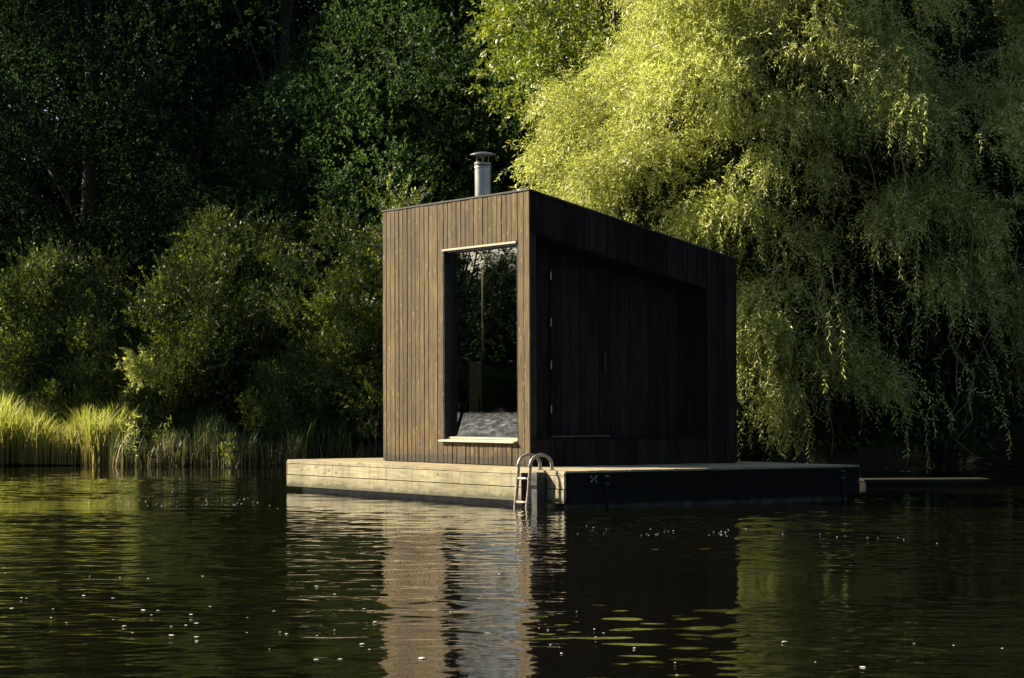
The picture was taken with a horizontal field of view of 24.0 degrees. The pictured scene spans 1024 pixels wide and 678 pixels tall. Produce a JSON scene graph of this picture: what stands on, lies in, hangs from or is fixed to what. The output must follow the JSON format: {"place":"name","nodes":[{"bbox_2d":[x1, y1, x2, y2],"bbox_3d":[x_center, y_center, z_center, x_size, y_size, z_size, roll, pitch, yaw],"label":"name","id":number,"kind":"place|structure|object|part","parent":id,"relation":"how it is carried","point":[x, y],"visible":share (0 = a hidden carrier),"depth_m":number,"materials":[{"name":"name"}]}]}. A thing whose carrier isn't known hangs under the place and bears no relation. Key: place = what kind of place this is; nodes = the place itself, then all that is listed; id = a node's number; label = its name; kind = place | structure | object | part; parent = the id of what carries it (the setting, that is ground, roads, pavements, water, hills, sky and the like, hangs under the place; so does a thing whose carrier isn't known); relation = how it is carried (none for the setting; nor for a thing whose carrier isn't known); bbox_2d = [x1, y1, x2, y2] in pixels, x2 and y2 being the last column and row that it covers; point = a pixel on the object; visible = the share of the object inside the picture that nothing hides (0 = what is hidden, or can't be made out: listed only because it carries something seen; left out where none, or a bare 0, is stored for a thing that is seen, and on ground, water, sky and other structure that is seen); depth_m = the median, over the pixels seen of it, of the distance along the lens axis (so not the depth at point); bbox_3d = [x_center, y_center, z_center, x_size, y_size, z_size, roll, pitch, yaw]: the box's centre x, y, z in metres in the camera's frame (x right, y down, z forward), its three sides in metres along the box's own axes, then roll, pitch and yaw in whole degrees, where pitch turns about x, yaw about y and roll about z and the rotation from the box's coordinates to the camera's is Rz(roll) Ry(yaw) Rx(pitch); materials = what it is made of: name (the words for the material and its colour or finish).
{"place":"outdoors","nodes":[
{"label":"outdoors","id":0,"kind":"place"},
{"bbox_2d":[2,20,477,217],"label":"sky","id":1,"kind":"structure","parent":0,"point":[297,20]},
{"bbox_2d":[0,464,1023,677],"bbox_3d":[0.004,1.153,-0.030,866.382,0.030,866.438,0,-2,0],"label":"lake water","id":2,"kind":"structure","parent":0,"point":[826,588],"depth_m":15.43,"materials":[{"name":"black liquid"}]},
{"bbox_2d":[0,387,139,465],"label":"sunlit reeds","id":3,"kind":"object","parent":2,"relation":"on","point":[83,439],"visible":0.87,"depth_m":45.08,"materials":[{"name":"green plant"}]},
{"bbox_2d":[118,411,140,455],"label":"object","id":4,"kind":"object","parent":2,"relation":"in","point":[130,434],"visible":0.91,"depth_m":43.93,"materials":[{"name":"green plant"}]},
{"bbox_2d":[153,414,175,450],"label":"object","id":5,"kind":"object","parent":2,"relation":"in","point":[156,435],"visible":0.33,"depth_m":44.54,"materials":[{"name":"green plant"}]},
{"bbox_2d":[219,431,237,467],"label":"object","id":6,"kind":"object","parent":2,"relation":"in","point":[227,444],"visible":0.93,"depth_m":42.84,"materials":[{"name":"green plant"}]},
{"bbox_2d":[105,406,382,467],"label":"shaded reeds","id":7,"kind":"object","parent":2,"relation":"in","point":[204,450],"visible":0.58,"depth_m":43.88,"materials":[{"name":"green plant"}]},
{"bbox_2d":[287,458,859,507],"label":"floating deck","id":8,"kind":"structure","parent":2,"relation":"on","point":[654,484],"depth_m":27.50,"materials":[{"name":"beige wood"}]},
{"bbox_2d":[514,453,554,507],"bbox_3d":[0.230,1.798,26.373,0.404,1.096,0.321,1,-2,-31],"label":"swim ladder","id":9,"kind":"object","parent":8,"relation":"attached to","point":[528,478],"visible":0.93,"depth_m":26.34,"materials":[{"name":"metal"}]},
{"bbox_2d":[381,152,737,466],"bbox_3d":[0.525,-0.367,30.155,3.025,3.806,3.664,1,-2,-31],"label":"floating cabin","id":10,"kind":"object","parent":8,"relation":"on","point":[610,340],"visible":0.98,"depth_m":29.12,"materials":[{"name":"brown wood"}]},
{"bbox_2d":[438,241,517,442],"bbox_3d":[-0.371,0.058,28.874,0.180,2.360,1.812,1,-2,-31],"label":"window","id":11,"kind":"structure","parent":10,"relation":"in","point":[447,256],"depth_m":29.59,"materials":[{"name":"beige wood"}]},
{"bbox_2d":[469,251,506,439],"bbox_3d":[-0.304,-0.032,29.401,0.375,3.043,0.320,1,-2,-31],"label":"wood stove","id":12,"kind":"object","parent":10,"relation":"in","point":[487,399],"visible":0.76,"depth_m":29.27,"materials":[{"name":"black metal"}]},
{"bbox_3d":[-0.456,0.892,29.284,0.013,0.350,0.220,1,-2,-31],"label":"stove door","id":13,"kind":"part","parent":12,"relation":"part of","materials":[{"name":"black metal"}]},
{"bbox_2d":[549,268,607,436],"bbox_3d":[0.800,0.157,28.528,0.811,1.989,0.089,1,-2,-31],"label":"door","id":14,"kind":"structure","parent":10,"relation":"in","point":[578,301],"depth_m":28.53,"materials":[{"name":"black wood"}]},
{"bbox_2d":[602,475,609,507],"bbox_3d":[1.034,2.162,26.223,0.064,1.352,0.082,1,-2,-31],"label":"mooring pole","id":15,"kind":"object","parent":2,"relation":"in","point":[607,482],"visible":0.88,"depth_m":26.21,"materials":[{"name":"black metal"}]},
{"bbox_2d":[838,470,845,499],"bbox_3d":[3.831,2.195,27.897,0.064,1.352,0.082,1,-2,-31],"label":"mooring pole","id":16,"kind":"object","parent":2,"relation":"in","point":[842,477],"visible":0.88,"depth_m":27.89,"materials":[{"name":"black metal"}]},
{"bbox_2d":[859,477,990,487],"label":"jetty","id":17,"kind":"object","parent":2,"relation":"on","point":[920,482],"visible":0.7,"depth_m":31.90,"materials":[{"name":"grey wood"}]},
{"bbox_2d":[0,371,1023,465],"bbox_3d":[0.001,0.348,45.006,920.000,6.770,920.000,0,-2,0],"label":"ground","id":18,"kind":"structure","parent":0,"point":[1015,452],"depth_m":44.19,"materials":[{"name":"green plant"}]},
{"bbox_2d":[0,1,67,274],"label":"broadleaf tree","id":19,"kind":"object","parent":18,"relation":"on","point":[37,161],"visible":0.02,"depth_m":56.63,"materials":[{"name":"green plant"}]},
{"bbox_2d":[0,234,140,416],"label":"bank shrub","id":20,"kind":"object","parent":18,"relation":"on","point":[37,284],"visible":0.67,"depth_m":47.25,"materials":[{"name":"green plant"}]},
{"bbox_2d":[30,332,165,446],"bbox_3d":[-7.884,1.240,46.872,3.005,2.786,2.862,0,-2,-22],"label":"bank shrub","id":21,"kind":"object","parent":18,"relation":"on","point":[109,375],"visible":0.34,"depth_m":46.31,"materials":[{"name":"green plant"}]},
{"bbox_2d":[0,356,208,436],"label":"green reeds","id":22,"kind":"object","parent":18,"relation":"on","point":[5,389],"visible":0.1,"depth_m":47.08,"materials":[{"name":"green plant"}]},
{"bbox_2d":[19,284,217,401],"bbox_3d":[-7.751,0.736,47.906,4.248,3.650,3.805,0,-2,0],"label":"bank shrub","id":23,"kind":"object","parent":18,"relation":"on","point":[122,323],"visible":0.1,"depth_m":47.44,"materials":[{"name":"green plant"}]},
{"bbox_2d":[0,0,298,300],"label":"broadleaf tree","id":24,"kind":"object","parent":18,"relation":"on","point":[74,194],"visible":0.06,"depth_m":55.79,"materials":[{"name":"green plant"}]},
{"bbox_2d":[0,0,316,359],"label":"broadleaf tree","id":25,"kind":"object","parent":18,"relation":"on","point":[50,33],"visible":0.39,"depth_m":51.02,"materials":[{"name":"green plant"}]},
{"bbox_2d":[116,363,229,451],"bbox_3d":[-6.614,1.483,46.022,2.202,2.143,2.312,1,-2,-26],"label":"bank shrub","id":26,"kind":"object","parent":18,"relation":"on","point":[149,419],"visible":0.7,"depth_m":45.48,"materials":[{"name":"green plant"}]},
{"bbox_2d":[0,0,425,373],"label":"broadleaf tree","id":27,"kind":"object","parent":18,"relation":"on","point":[258,34],"visible":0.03,"depth_m":55.17,"materials":[{"name":"green plant"}]},
{"bbox_2d":[106,193,349,442],"bbox_3d":[-5.715,-0.159,46.576,5.504,5.358,5.779,0,-2,0],"label":"bank shrub","id":28,"kind":"object","parent":18,"relation":"on","point":[209,330],"visible":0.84,"depth_m":45.76,"materials":[{"name":"green plant"}]},
{"bbox_2d":[234,339,370,458],"bbox_3d":[-3.694,1.314,44.780,2.890,2.679,2.752,-1,-2,16],"label":"bank shrub","id":29,"kind":"object","parent":18,"relation":"on","point":[303,406],"visible":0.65,"depth_m":44.40,"materials":[{"name":"green plant"}]},
{"bbox_2d":[100,0,505,240],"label":"broadleaf tree","id":30,"kind":"object","parent":18,"relation":"on","point":[267,54],"visible":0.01,"depth_m":55.90,"materials":[{"name":"green plant"}]},
{"bbox_2d":[55,0,557,410],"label":"broadleaf tree","id":31,"kind":"object","parent":18,"relation":"on","point":[285,21],"visible":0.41,"depth_m":49.24,"materials":[{"name":"green plant"}]},
{"bbox_2d":[168,11,461,420],"bbox_3d":[-3.864,-2.307,49.805,6.351,8.988,6.064,0,-2,-25],"label":"broadleaf tree","id":32,"kind":"object","parent":18,"relation":"on","point":[287,74],"visible":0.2,"depth_m":48.75,"materials":[{"name":"green plant"}]},
{"bbox_2d":[250,162,432,457],"bbox_3d":[-2.117,-0.307,44.087,4.708,5.891,4.575,-1,-2,24],"label":"bank shrub","id":33,"kind":"object","parent":18,"relation":"on","point":[346,349],"visible":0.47,"depth_m":43.61,"materials":[{"name":"green plant"}]},
{"bbox_2d":[196,0,556,241],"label":"broadleaf tree","id":34,"kind":"object","parent":18,"relation":"on","point":[310,3],"visible":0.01,"depth_m":54.18,"materials":[{"name":"green plant"}]},
{"bbox_2d":[284,0,646,320],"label":"broadleaf tree","id":35,"kind":"object","parent":18,"relation":"on","point":[432,63],"visible":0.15,"depth_m":46.86,"materials":[{"name":"green plant"}]},
{"bbox_2d":[378,2,650,177],"bbox_3d":[2.121,-6.490,57.418,11.248,16.672,11.780,0,-2,8],"label":"broadleaf tree","id":36,"kind":"object","parent":18,"relation":"on","point":[479,69],"depth_m":55.92,"materials":[{"name":"green plant"}]},
{"bbox_2d":[460,0,760,221],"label":"broadleaf tree","id":37,"kind":"object","parent":18,"relation":"on","point":[537,41],"visible":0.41,"depth_m":42.24,"materials":[{"name":"green plant"}]},
{"bbox_2d":[404,0,970,217],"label":"broadleaf tree","id":38,"kind":"object","parent":18,"relation":"on","point":[500,159],"depth_m":49.35,"materials":[{"name":"green plant"}]},
{"bbox_2d":[494,0,1023,474],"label":"weeping willow","id":39,"kind":"object","parent":18,"relation":"on","point":[848,192],"visible":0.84,"depth_m":35.30,"materials":[{"name":"green plant"}]},
{"bbox_2d":[737,388,807,461],"bbox_3d":[3.651,0.625,40.908,3.554,4.027,4.090,0,-2,-22],"label":"bank shrub","id":40,"kind":"object","parent":18,"relation":"on","point":[749,454],"depth_m":40.37,"materials":[{"name":"green plant"}]},
{"bbox_2d":[731,0,1023,406],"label":"broadleaf tree","id":41,"kind":"object","parent":18,"relation":"on","point":[1013,387],"depth_m":46.79,"materials":[{"name":"green plant"}]},
{"bbox_2d":[849,321,1023,465],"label":"bank shrub","id":42,"kind":"object","parent":18,"relation":"on","point":[939,455],"visible":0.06,"depth_m":42.19,"materials":[{"name":"green plant"}]},
{"bbox_2d":[960,0,1023,180],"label":"broadleaf tree","id":43,"kind":"object","parent":18,"relation":"on","point":[1006,28],"depth_m":44.43,"materials":[{"name":"green plant"}]},
{"bbox_2d":[1012,363,1023,439],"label":"bank shrub","id":44,"kind":"object","parent":18,"relation":"on","point":[1022,411],"visible":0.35,"depth_m":43.22,"materials":[{"name":"green plant"}]}
]}

